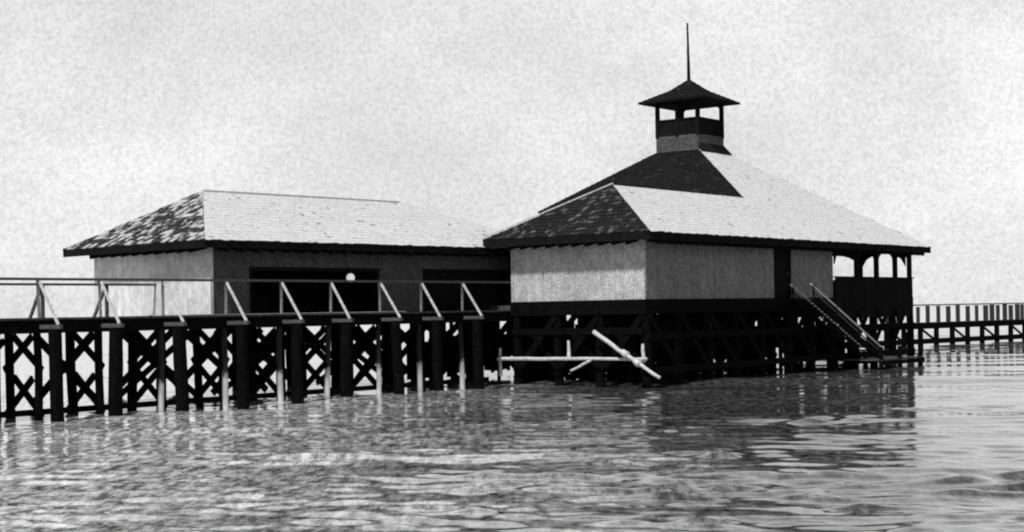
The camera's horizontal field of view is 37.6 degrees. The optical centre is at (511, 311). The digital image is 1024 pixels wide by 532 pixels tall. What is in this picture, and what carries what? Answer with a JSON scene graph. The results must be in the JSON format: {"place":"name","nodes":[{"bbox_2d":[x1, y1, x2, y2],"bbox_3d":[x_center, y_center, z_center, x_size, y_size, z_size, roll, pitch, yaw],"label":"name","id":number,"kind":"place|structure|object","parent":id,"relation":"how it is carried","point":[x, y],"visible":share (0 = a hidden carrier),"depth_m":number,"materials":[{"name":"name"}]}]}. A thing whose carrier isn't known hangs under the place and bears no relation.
{"place":"outdoors","nodes":[
{"label":"outdoors","id":0,"kind":"place"},
{"bbox_2d":[0,304,1023,531],"bbox_3d":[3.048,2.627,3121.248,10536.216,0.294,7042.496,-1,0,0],"label":"water","id":1,"kind":"structure","parent":0,"point":[934,442],"depth_m":28.22,"materials":[{"name":"grey liquid"}]},
{"bbox_2d":[0,277,526,421],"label":"approach pier","id":2,"kind":"structure","parent":1,"relation":"in","point":[247,378],"depth_m":46.17,"materials":[{"name":"grey wood"}]},
{"bbox_2d":[62,190,511,397],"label":"entrance pavilion","id":3,"kind":"structure","parent":1,"relation":"in","point":[209,234],"depth_m":52.27,"materials":[{"name":"grey wood"}]},
{"bbox_2d":[346,269,354,279],"bbox_3d":[-5.611,-1.247,51.890,0.393,0.475,0.299,-1,0,12],"label":"globe lantern","id":4,"kind":"object","parent":3,"relation":"attached to","point":[350,276],"visible":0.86,"depth_m":51.79,"materials":[{"name":"white glass"}]},
{"bbox_2d":[425,273,506,309],"bbox_3d":[-1.711,-0.769,56.578,0.045,1.360,4.405,-1,0,42],"label":"door","id":5,"kind":"structure","parent":3,"relation":"in","point":[445,296],"depth_m":56.51,"materials":[{"name":"black wood"}]},
{"bbox_2d":[406,23,930,387],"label":"bath house","id":6,"kind":"structure","parent":1,"relation":"in","point":[691,245],"depth_m":58.40,"materials":[{"name":"grey wood"}]},
{"bbox_2d":[497,340,647,375],"bbox_3d":[2.016,1.704,54.230,6.662,1.333,0.552,-1,0,38],"label":"mooring boom","id":7,"kind":"object","parent":6,"relation":"attached to","point":[643,358],"visible":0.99,"depth_m":54.37,"materials":[{"name":"white wood"}]},
{"bbox_2d":[592,330,660,378],"bbox_3d":[3.962,1.470,52.401,0.273,1.698,3.166,-1,0,-43],"label":"leaning pole","id":8,"kind":"object","parent":7,"relation":"on","point":[635,361],"visible":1,"depth_m":52.31,"materials":[{"name":"white wood"}]},
{"bbox_2d":[774,249,791,296],"bbox_3d":[10.910,-1.646,60.879,0.145,2.120,1.395,-1,0,38],"label":"door","id":9,"kind":"structure","parent":6,"relation":"in","point":[782,258],"depth_m":60.92,"materials":[{"name":"black wood"}]},
{"bbox_2d":[843,344,924,369],"bbox_3d":[16.169,2.535,65.370,1.847,2.150,4.428,-1,0,38],"label":"landing stage","id":10,"kind":"object","parent":1,"relation":"in","point":[899,359],"visible":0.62,"depth_m":64.67,"materials":[{"name":"grey wood"}]},
{"bbox_2d":[790,283,880,357],"bbox_3d":[13.578,0.483,62.914,0.980,3.309,6.466,-1,0,38],"label":"gangway","id":11,"kind":"object","parent":10,"relation":"on","point":[858,340],"visible":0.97,"depth_m":62.65,"materials":[{"name":"black wood"}]},
{"bbox_2d":[861,303,1023,348],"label":"boardwalk","id":12,"kind":"structure","parent":1,"relation":"in","point":[983,324],"depth_m":101.72,"materials":[{"name":"black wood"}]},
{"bbox_2d":[0,0,1023,317],"label":"sky","id":13,"kind":"structure","parent":0,"point":[905,116],"materials":[{"name":"white"}]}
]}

